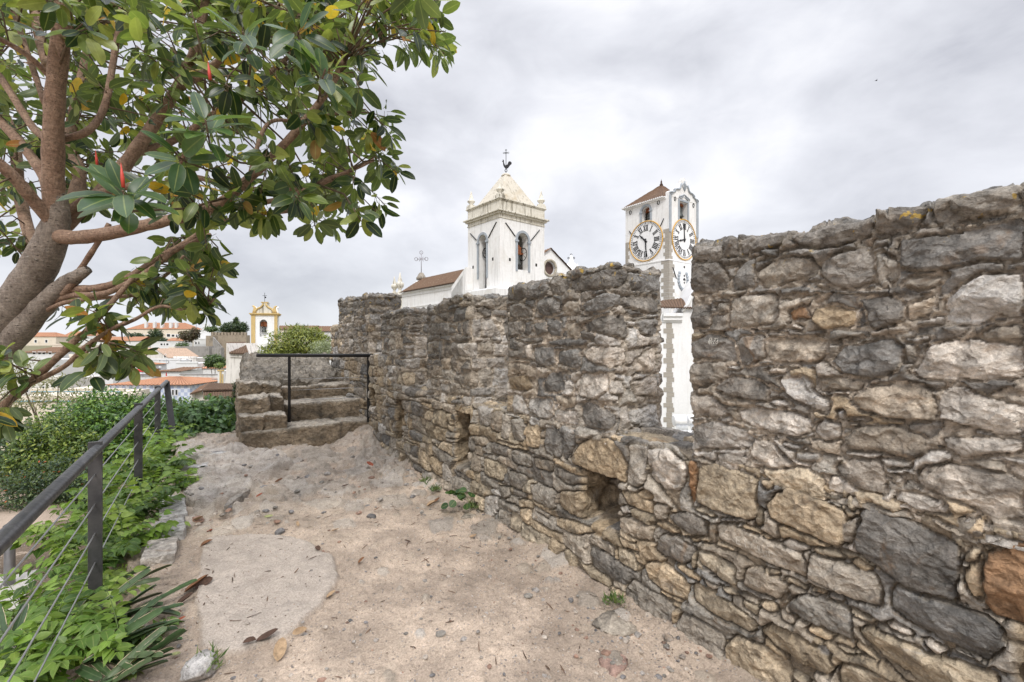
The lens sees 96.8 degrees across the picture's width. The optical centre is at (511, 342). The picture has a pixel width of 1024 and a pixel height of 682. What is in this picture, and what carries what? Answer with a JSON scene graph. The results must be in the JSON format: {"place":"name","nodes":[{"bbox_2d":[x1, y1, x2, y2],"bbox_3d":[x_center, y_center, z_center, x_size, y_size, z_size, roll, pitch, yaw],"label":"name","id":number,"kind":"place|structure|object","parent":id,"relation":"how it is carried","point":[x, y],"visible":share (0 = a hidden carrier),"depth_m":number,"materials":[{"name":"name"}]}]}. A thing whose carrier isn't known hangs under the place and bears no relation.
{"place":"outdoors","nodes":[
{"label":"outdoors","id":0,"kind":"place"},
{"bbox_2d":[0,569,36,610],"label":"pavement","id":1,"kind":"structure","parent":0,"point":[20,584],"depth_m":4.95,"materials":[{"name":"stone"}]},
{"bbox_2d":[3,524,15,585],"bbox_3d":[-5.466,2.322,4.950,0.110,0.695,0.110,0,0,0],"label":"bollard","id":2,"kind":"object","parent":1,"relation":"on","point":[9,559],"visible":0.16,"depth_m":4.92,"materials":[{"name":"metal"}]},
{"bbox_2d":[0,346,225,573],"bbox_3d":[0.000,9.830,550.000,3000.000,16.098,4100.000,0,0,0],"label":"ground","id":3,"kind":"structure","parent":0,"point":[7,516],"depth_m":7.06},
{"bbox_2d":[0,419,56,487],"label":"bush","id":4,"kind":"object","parent":3,"relation":"on","point":[2,442],"visible":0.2,"depth_m":8.29,"materials":[{"name":"green plant"}]},
{"bbox_2d":[0,598,85,650],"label":"strap plant","id":5,"kind":"object","parent":3,"relation":"on","point":[20,620],"visible":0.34,"depth_m":2.64,"materials":[{"name":"green plant"}]},
{"bbox_2d":[12,358,84,375],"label":"house","id":6,"kind":"structure","parent":3,"relation":"on","point":[70,369],"depth_m":117.22,"materials":[{"name":"paint"}]},
{"bbox_2d":[26,332,71,345],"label":"house","id":7,"kind":"structure","parent":3,"relation":"on","point":[44,338],"depth_m":300.00,"materials":[{"name":"paint"}]},
{"bbox_2d":[0,357,98,428],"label":"tree","id":8,"kind":"object","parent":3,"relation":"on","point":[51,381],"visible":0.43,"depth_m":23.97,"materials":[{"name":"green plant"}]},
{"bbox_2d":[25,347,79,357],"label":"house","id":9,"kind":"structure","parent":3,"relation":"on","point":[49,352],"depth_m":141.17,"materials":[{"name":"paint"}]},
{"bbox_2d":[0,376,104,394],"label":"house","id":10,"kind":"structure","parent":3,"relation":"on","point":[86,384],"depth_m":70.00,"materials":[{"name":"paint"}]},
{"bbox_2d":[0,410,124,481],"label":"bush","id":11,"kind":"object","parent":3,"relation":"on","point":[49,438],"visible":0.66,"depth_m":8.10,"materials":[{"name":"green plant"}]},
{"bbox_2d":[0,451,133,511],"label":"bush","id":12,"kind":"object","parent":3,"relation":"on","point":[38,481],"visible":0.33,"depth_m":7.35,"materials":[{"name":"green plant"}]},
{"bbox_2d":[0,392,141,451],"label":"house","id":13,"kind":"structure","parent":3,"relation":"on","point":[51,399],"depth_m":42.00,"materials":[{"name":"paint"}]},
{"bbox_2d":[52,344,98,352],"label":"house","id":14,"kind":"structure","parent":3,"relation":"on","point":[57,345],"depth_m":150.00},
{"bbox_2d":[30,386,149,394],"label":"house","id":15,"kind":"structure","parent":3,"relation":"on","point":[50,390],"depth_m":55.90,"materials":[{"name":"paint"}]},
{"bbox_2d":[65,331,115,344],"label":"house","id":16,"kind":"structure","parent":3,"relation":"on","point":[90,337],"depth_m":330.00,"materials":[{"name":"paint"}]},
{"bbox_2d":[29,385,180,483],"bbox_3d":[-7.918,1.800,8.809,3.232,1.942,1.785,0,0,10],"label":"bush","id":17,"kind":"object","parent":3,"relation":"on","point":[102,416],"visible":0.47,"depth_m":8.56,"materials":[{"name":"green plant"}]},
{"bbox_2d":[91,372,145,385],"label":"house","id":18,"kind":"structure","parent":3,"relation":"on","point":[112,381],"depth_m":84.09,"materials":[{"name":"paint"}]},
{"bbox_2d":[96,337,150,349],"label":"house","id":19,"kind":"structure","parent":3,"relation":"on","point":[134,341],"depth_m":231.31,"materials":[{"name":"orange tile"}]},
{"bbox_2d":[124,332,145,340],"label":"tree","id":20,"kind":"object","parent":3,"relation":"on","point":[137,335],"visible":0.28,"depth_m":238.42,"materials":[{"name":"green plant"}]},
{"bbox_2d":[140,374,158,379],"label":"house","id":21,"kind":"structure","parent":3,"relation":"on","point":[144,376],"depth_m":89.00,"materials":[{"name":"paint"}]},
{"bbox_2d":[135,362,167,372],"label":"house","id":22,"kind":"structure","parent":3,"relation":"on","point":[163,365],"depth_m":111.52,"materials":[{"name":"white paint"}]},
{"bbox_2d":[146,328,167,340],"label":"tree","id":23,"kind":"object","parent":3,"relation":"on","point":[156,333],"visible":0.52,"depth_m":248.75,"materials":[{"name":"green plant"}]},
{"bbox_2d":[106,376,217,405],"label":"house","id":24,"kind":"structure","parent":3,"relation":"on","point":[182,386],"depth_m":60.23,"materials":[{"name":"tile"}]},
{"bbox_2d":[126,322,201,345],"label":"house","id":25,"kind":"structure","parent":3,"relation":"on","point":[171,330],"depth_m":320.51,"materials":[{"name":"paint"}]},
{"bbox_2d":[150,358,190,369],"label":"house","id":26,"kind":"structure","parent":3,"relation":"on","point":[171,364],"depth_m":118.00,"materials":[{"name":"paint"}]},
{"bbox_2d":[151,341,191,347],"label":"house","id":27,"kind":"structure","parent":3,"relation":"on","point":[163,344],"depth_m":185.00,"materials":[{"name":"paint"}]},
{"bbox_2d":[146,348,198,357],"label":"house","id":28,"kind":"structure","parent":3,"relation":"on","point":[167,352],"depth_m":133.63,"materials":[{"name":"beige tile"}]},
{"bbox_2d":[122,396,233,433],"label":"bush","id":29,"kind":"object","parent":3,"relation":"on","point":[185,399],"visible":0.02,"depth_m":10.19,"materials":[{"name":"green plant"}]},
{"bbox_2d":[167,338,190,342],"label":"house","id":30,"kind":"structure","parent":3,"relation":"on","point":[174,339],"depth_m":271.29,"materials":[{"name":"orange tile"}]},
{"bbox_2d":[160,367,202,376],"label":"house","id":31,"kind":"structure","parent":3,"relation":"on","point":[176,371],"depth_m":90.95,"materials":[{"name":"paint"}]},
{"bbox_2d":[176,327,200,342],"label":"tree","id":32,"kind":"object","parent":3,"relation":"on","point":[191,335],"visible":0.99,"depth_m":243.30,"materials":[{"name":"green plant"}]},
{"bbox_2d":[143,393,236,439],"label":"fig bush","id":33,"kind":"object","parent":3,"relation":"on","point":[209,421],"visible":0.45,"depth_m":8.33,"materials":[{"name":"green plant"}]},
{"bbox_2d":[175,361,204,373],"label":"house","id":34,"kind":"structure","parent":3,"relation":"on","point":[179,364],"depth_m":110.00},
{"bbox_2d":[173,356,209,361],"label":"house","id":35,"kind":"structure","parent":3,"relation":"on","point":[196,358],"depth_m":122.00,"materials":[{"name":"paint"}]},
{"bbox_2d":[169,346,223,356],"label":"retaining wall","id":36,"kind":"structure","parent":3,"relation":"on","point":[201,351],"depth_m":175.00,"materials":[{"name":"paint"}]},
{"bbox_2d":[179,374,217,377],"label":"garden wall","id":37,"kind":"structure","parent":3,"relation":"on","point":[202,375],"depth_m":76.00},
{"bbox_2d":[194,339,205,345],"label":"house","id":38,"kind":"structure","parent":3,"relation":"on","point":[199,342],"depth_m":255.00,"materials":[{"name":"paint"}]},
{"bbox_2d":[198,324,220,338],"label":"house","id":39,"kind":"structure","parent":3,"relation":"on","point":[203,334],"depth_m":260.00,"materials":[{"name":"paint"}]},
{"bbox_2d":[203,325,218,331],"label":"tree","id":40,"kind":"object","parent":3,"relation":"on","point":[211,329],"visible":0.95,"depth_m":238.93,"materials":[{"name":"green plant"}]},
{"bbox_2d":[190,382,235,402],"bbox_3d":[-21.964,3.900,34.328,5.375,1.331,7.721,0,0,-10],"label":"house","id":41,"kind":"structure","parent":3,"relation":"on","point":[214,389],"depth_m":33.00,"materials":[{"name":"tile"}]},
{"bbox_2d":[203,353,225,373],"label":"tree","id":42,"kind":"object","parent":3,"relation":"on","point":[212,360],"visible":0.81,"depth_m":104.17,"materials":[{"name":"green plant"}]},
{"bbox_2d":[203,367,225,373],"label":"house","id":43,"kind":"structure","parent":3,"relation":"on","point":[208,370],"depth_m":112.00,"materials":[{"name":"paint"}]},
{"bbox_2d":[214,362,223,368],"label":"tree","id":44,"kind":"object","parent":3,"relation":"on","point":[218,365],"visible":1,"depth_m":97.59,"materials":[{"name":"green plant"}]},
{"bbox_2d":[217,370,225,383],"bbox_3d":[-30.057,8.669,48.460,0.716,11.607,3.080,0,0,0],"label":"house","id":45,"kind":"structure","parent":3,"relation":"on","point":[221,375],"depth_m":47.00,"materials":[{"name":"white paint"}]},
{"bbox_2d":[206,332,249,359],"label":"castle wall","id":46,"kind":"structure","parent":3,"relation":"on","point":[218,340],"depth_m":215.00,"materials":[{"name":"stone"}]},
{"bbox_2d":[0,0,460,441],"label":"rubber tree","id":47,"kind":"object","parent":3,"relation":"on","point":[308,39],"visible":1,"depth_m":3.23,"materials":[{"name":"green plant"}]},
{"bbox_2d":[230,381,235,405],"bbox_3d":[-5.386,1.836,8.900,0.274,2.229,0.275,0,0,0],"label":"tree","id":48,"kind":"object","parent":3,"relation":"on","point":[233,393],"visible":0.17,"depth_m":8.84,"materials":[{"name":"green plant"}]},
{"bbox_2d":[218,317,249,332],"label":"tree","id":49,"kind":"object","parent":3,"relation":"on","point":[236,326],"visible":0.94,"depth_m":247.97,"materials":[{"name":"green plant"}]},
{"bbox_2d":[225,342,258,382],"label":"buttressed house","id":50,"kind":"structure","parent":3,"relation":"on","point":[235,351],"depth_m":42.00,"materials":[{"name":"paint"}]},
{"bbox_2d":[249,293,280,351],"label":"bell tower","id":51,"kind":"structure","parent":3,"relation":"on","point":[264,316],"depth_m":46.23,"materials":[{"name":"paint"}]},
{"bbox_2d":[256,322,331,353],"bbox_3d":[-9.079,2.342,19.037,3.042,6.374,2.415,0,0,33],"label":"tree","id":52,"kind":"object","parent":3,"relation":"on","point":[294,345],"visible":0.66,"depth_m":18.64,"materials":[{"name":"green plant"}]},
{"bbox_2d":[279,325,318,353],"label":"house","id":53,"kind":"structure","parent":3,"relation":"on","point":[284,326],"depth_m":121.52,"materials":[{"name":"brown tile"}]},
{"bbox_2d":[234,352,367,448],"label":"stone steps","id":54,"kind":"structure","parent":3,"relation":"on","point":[261,404],"depth_m":7.53,"materials":[{"name":"stone"}]},
{"bbox_2d":[256,354,372,421],"bbox_3d":[-3.149,0.781,7.320,1.905,1.188,0.056,0,0,0],"label":"step railing","id":55,"kind":"object","parent":54,"relation":"on","point":[289,356],"visible":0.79,"depth_m":7.31,"materials":[{"name":"metal"}]},
{"bbox_2d":[307,340,331,357],"bbox_3d":[-6.257,2.054,14.968,1.024,4.271,0.984,0,0,-13],"label":"tree","id":56,"kind":"object","parent":3,"relation":"on","point":[318,349],"visible":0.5,"depth_m":14.81,"materials":[{"name":"green plant"}]},
{"bbox_2d":[315,326,330,364],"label":"house","id":57,"kind":"structure","parent":3,"relation":"on","point":[326,330],"depth_m":110.04,"materials":[{"name":"brown tile"}]},
{"bbox_2d":[391,149,578,308],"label":"church","id":58,"kind":"structure","parent":3,"relation":"on","point":[506,221],"depth_m":42.57,"materials":[{"name":"white paint"}]},
{"bbox_2d":[621,178,698,312],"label":"clock tower","id":59,"kind":"structure","parent":3,"relation":"on","point":[662,228],"depth_m":46.40,"materials":[{"name":"white paint"}]},
{"bbox_2d":[329,182,1023,681],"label":"stone wall","id":60,"kind":"structure","parent":3,"relation":"on","point":[829,486],"depth_m":2.13,"materials":[{"name":"stone"}]},
{"bbox_2d":[659,280,693,429],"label":"chapel","id":61,"kind":"structure","parent":3,"relation":"on","point":[677,331],"depth_m":39.00,"materials":[{"name":"paint"}]},
{"bbox_3d":[13.363,8.298,28.670,9.000,4.704,5.060,0,0,0],"label":"flat roof building","id":62,"kind":"object","parent":3,"relation":"on","visible":0},
{"bbox_2d":[672,415,693,431],"bbox_3d":[10.339,5.599,26.900,2.000,2.564,0.871,0,0,0],"label":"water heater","id":63,"kind":"object","parent":62,"relation":"on","point":[682,420],"visible":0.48,"depth_m":26.70,"materials":[{"name":"white metal"}]},
{"bbox_2d":[0,424,766,681],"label":"path","id":64,"kind":"structure","parent":0,"point":[256,582],"depth_m":3.04,"materials":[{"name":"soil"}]},
{"bbox_2d":[0,573,75,633],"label":"leafy plant","id":65,"kind":"object","parent":64,"relation":"on","point":[5,594],"visible":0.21,"depth_m":3.23,"materials":[{"name":"green plant"}]},
{"bbox_2d":[0,599,127,681],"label":"leafy plant","id":66,"kind":"object","parent":64,"relation":"on","point":[54,674],"visible":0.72,"depth_m":2.31,"materials":[{"name":"green plant"}]},
{"bbox_2d":[10,493,124,559],"bbox_3d":[-3.932,1.674,4.108,0.851,0.436,0.965,0,0,0],"label":"leafy plant","id":67,"kind":"object","parent":64,"relation":"on","point":[75,514],"visible":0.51,"depth_m":3.94,"materials":[{"name":"green plant"}]},
{"bbox_2d":[6,549,132,625],"bbox_3d":[-2.920,1.639,3.061,0.622,0.335,0.687,0,0,43],"label":"leafy plant","id":68,"kind":"object","parent":64,"relation":"on","point":[109,574],"visible":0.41,"depth_m":3.07,"materials":[{"name":"green plant"}]},
{"bbox_2d":[0,565,152,674],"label":"leafy plant","id":69,"kind":"object","parent":64,"relation":"on","point":[10,639],"visible":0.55,"depth_m":2.50,"materials":[{"name":"green plant"}]},
{"bbox_2d":[6,519,152,599],"bbox_3d":[-3.208,1.625,3.450,0.881,0.345,0.804,0,0,0],"label":"leafy plant","id":70,"kind":"object","parent":64,"relation":"on","point":[67,558],"visible":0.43,"depth_m":3.39,"materials":[{"name":"green plant"}]},
{"bbox_2d":[0,380,176,681],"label":"railing","id":71,"kind":"object","parent":64,"relation":"on","point":[14,529],"visible":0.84,"depth_m":2.98,"materials":[{"name":"metal"}]},
{"bbox_2d":[48,475,146,525],"bbox_3d":[-4.080,1.625,4.669,0.886,0.344,0.824,0,0,0],"label":"leafy plant","id":72,"kind":"object","parent":64,"relation":"on","point":[80,505],"visible":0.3,"depth_m":4.56,"materials":[{"name":"green plant"}]},
{"bbox_2d":[29,584,184,681],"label":"leafy plant","id":73,"kind":"object","parent":64,"relation":"on","point":[103,651],"visible":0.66,"depth_m":2.32,"materials":[{"name":"green plant"}]},
{"bbox_2d":[75,596,182,680],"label":"strap plant","id":74,"kind":"object","parent":64,"relation":"on","point":[138,619],"visible":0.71,"depth_m":2.40,"materials":[{"name":"green plant"}]},
{"bbox_2d":[72,501,190,569],"bbox_3d":[-3.149,1.548,3.689,0.729,0.381,0.809,0,0,0],"label":"leafy plant","id":75,"kind":"object","parent":64,"relation":"on","point":[132,544],"visible":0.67,"depth_m":3.72,"materials":[{"name":"green plant"}]},
{"bbox_2d":[79,449,185,494],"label":"leafy plant","id":76,"kind":"object","parent":64,"relation":"on","point":[109,469],"visible":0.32,"depth_m":5.49,"materials":[{"name":"green plant"}]},
{"bbox_2d":[82,478,192,530],"bbox_3d":[-3.496,1.514,4.250,0.677,0.365,0.814,0,0,31],"label":"leafy plant","id":77,"kind":"object","parent":64,"relation":"on","point":[142,508],"visible":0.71,"depth_m":4.24,"materials":[{"name":"green plant"}]},
{"bbox_2d":[105,564,171,594],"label":"strap plant","id":78,"kind":"object","parent":64,"relation":"on","point":[143,581],"visible":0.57,"depth_m":3.04,"materials":[{"name":"green plant"}]},
{"bbox_2d":[100,626,187,681],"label":"strap plant","id":79,"kind":"object","parent":64,"relation":"on","point":[116,673],"visible":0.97,"depth_m":2.28,"materials":[{"name":"green plant"}]},
{"bbox_2d":[90,569,197,623],"bbox_3d":[-2.247,1.539,2.706,0.535,0.220,0.404,0,0,-17],"label":"strap plant","id":80,"kind":"object","parent":64,"relation":"on","point":[167,609],"visible":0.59,"depth_m":2.74,"materials":[{"name":"green plant"}]},
{"bbox_2d":[103,428,187,468],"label":"leafy plant","id":81,"kind":"object","parent":64,"relation":"on","point":[166,447],"visible":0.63,"depth_m":6.37,"materials":[{"name":"green plant"}]},
{"bbox_2d":[103,457,201,502],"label":"leafy plant","id":82,"kind":"object","parent":64,"relation":"on","point":[178,477],"visible":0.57,"depth_m":5.01,"materials":[{"name":"green plant"}]},
{"bbox_2d":[140,536,178,566],"bbox_3d":[-2.736,1.656,3.545,0.215,0.140,0.407,0,0,-32],"label":"flat stone","id":83,"kind":"object","parent":64,"relation":"on","point":[162,551],"visible":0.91,"depth_m":3.45,"materials":[{"name":"stone"}]},
{"bbox_2d":[128,423,196,449],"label":"leafy plant","id":84,"kind":"object","parent":64,"relation":"on","point":[147,433],"visible":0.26,"depth_m":7.24,"materials":[{"name":"green plant"}]},
{"bbox_2d":[122,445,203,475],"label":"leafy plant","id":85,"kind":"object","parent":64,"relation":"on","point":[180,459],"visible":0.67,"depth_m":5.62,"materials":[{"name":"green plant"}]},
{"bbox_2d":[154,516,186,540],"bbox_3d":[-2.953,1.645,3.930,0.242,0.154,0.382,0,0,-33],"label":"flat stone","id":86,"kind":"object","parent":64,"relation":"on","point":[180,531],"visible":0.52,"depth_m":3.85,"materials":[{"name":"stone"}]},
{"bbox_2d":[156,495,187,520],"bbox_3d":[-3.309,1.645,4.432,0.230,0.150,0.803,0,0,-40],"label":"flat stone","id":87,"kind":"object","parent":64,"relation":"on","point":[178,507],"visible":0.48,"depth_m":4.28,"materials":[{"name":"stone"}]},
{"bbox_2d":[177,593,192,602],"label":"dry leaf","id":88,"kind":"object","parent":64,"relation":"on","point":[184,598],"visible":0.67,"depth_m":2.87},
{"bbox_2d":[179,459,208,471],"bbox_3d":[-4.088,1.624,5.861,0.325,0.154,0.525,0,0,-32],"label":"flat stone","id":89,"kind":"object","parent":64,"relation":"on","point":[187,467],"visible":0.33,"depth_m":5.71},
{"bbox_2d":[184,574,207,591],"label":"dry leaf","id":90,"kind":"object","parent":64,"relation":"on","point":[190,586],"visible":0.97,"depth_m":3.02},
{"bbox_2d":[192,515,204,522],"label":"pebble","id":91,"kind":"object","parent":64,"relation":"on","point":[200,520],"visible":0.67,"depth_m":4.16,"materials":[{"name":"stone"}]},
{"bbox_2d":[180,649,217,681],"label":"loose stone","id":92,"kind":"object","parent":64,"relation":"on","point":[193,671],"visible":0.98,"depth_m":2.22,"materials":[{"name":"stone"}]},
{"bbox_2d":[195,576,212,588],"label":"dry leaf","id":93,"kind":"object","parent":64,"relation":"on","point":[205,580],"visible":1,"depth_m":3.05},
{"bbox_2d":[184,450,225,456],"bbox_3d":[-4.222,1.606,6.317,0.608,0.171,0.324,0,0,-27],"label":"flat stone","id":94,"kind":"object","parent":64,"relation":"on","point":[217,452],"visible":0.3,"depth_m":6.32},
{"bbox_2d":[186,640,229,672],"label":"grass tuft","id":95,"kind":"object","parent":64,"relation":"on","point":[215,660],"visible":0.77,"depth_m":2.28,"materials":[{"name":"green plant"}]},
{"bbox_2d":[224,489,249,512],"bbox_3d":[-2.829,1.647,4.779,0.145,0.184,0.856,0,0,-17],"label":"flat stone","id":96,"kind":"object","parent":64,"relation":"on","point":[241,496],"visible":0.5,"depth_m":4.60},
{"bbox_2d":[243,636,255,642],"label":"dry leaf","id":97,"kind":"object","parent":64,"relation":"on","point":[250,638],"visible":1,"depth_m":2.46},
{"bbox_2d":[256,628,277,640],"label":"dry leaf","id":98,"kind":"object","parent":64,"relation":"on","point":[266,634],"visible":1,"depth_m":2.50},
{"bbox_2d":[274,528,284,534],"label":"pebble","id":99,"kind":"object","parent":64,"relation":"on","point":[278,531],"visible":0.98,"depth_m":3.92,"materials":[{"name":"stone"}]},
{"bbox_2d":[273,637,286,660],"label":"dry leaf","id":100,"kind":"object","parent":64,"relation":"on","point":[279,650],"visible":1,"depth_m":2.40,"materials":[{"name":"plant"}]},
{"bbox_2d":[292,626,306,634],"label":"dry leaf","id":101,"kind":"object","parent":64,"relation":"on","point":[299,630],"visible":1,"depth_m":2.54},
{"bbox_2d":[427,483,441,491],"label":"grass tuft","id":102,"kind":"object","parent":64,"relation":"on","point":[435,488],"visible":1,"depth_m":4.93,"materials":[{"name":"green plant"}]},
{"bbox_2d":[436,630,445,636],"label":"pebble","id":103,"kind":"object","parent":64,"relation":"on","point":[441,633],"visible":1,"depth_m":2.54,"materials":[{"name":"stone"}]},
{"bbox_2d":[441,487,474,509],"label":"wall weed","id":104,"kind":"object","parent":64,"relation":"on","point":[460,494],"depth_m":4.34,"materials":[{"name":"green plant"}]},
{"bbox_2d":[461,513,475,518],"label":"foot stone","id":105,"kind":"object","parent":64,"relation":"on","point":[467,515],"visible":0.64,"depth_m":4.27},
{"bbox_2d":[465,499,479,510],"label":"grass tuft","id":106,"kind":"object","parent":64,"relation":"on","point":[472,505],"visible":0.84,"depth_m":4.42,"materials":[{"name":"green plant"}]},
{"bbox_2d":[601,649,610,655],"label":"pebble","id":107,"kind":"object","parent":64,"relation":"on","point":[605,652],"visible":1,"depth_m":2.39,"materials":[{"name":"stone"}]},
{"bbox_2d":[598,650,627,677],"bbox_3d":[0.535,1.664,2.364,0.194,0.043,0.150,0,0,-37],"label":"foot stone","id":108,"kind":"object","parent":64,"relation":"on","point":[614,670],"visible":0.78,"depth_m":2.31,"materials":[{"name":"stone"}]},
{"bbox_2d":[601,590,627,607],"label":"grass tuft","id":109,"kind":"object","parent":64,"relation":"on","point":[616,599],"visible":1,"depth_m":2.81,"materials":[{"name":"green plant"}]},
{"bbox_2d":[592,610,637,635],"bbox_3d":[0.615,1.635,2.655,0.235,0.056,0.241,0,0,-41],"label":"foot stone","id":110,"kind":"object","parent":64,"relation":"on","point":[611,622],"visible":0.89,"depth_m":2.61,"materials":[{"name":"stone"}]},
{"bbox_2d":[663,633,673,641],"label":"pebble","id":111,"kind":"object","parent":64,"relation":"on","point":[668,637],"visible":1,"depth_m":2.48,"materials":[{"name":"stone"}]},
{"bbox_2d":[0,0,1023,342],"label":"sky","id":112,"kind":"structure","parent":0,"point":[775,116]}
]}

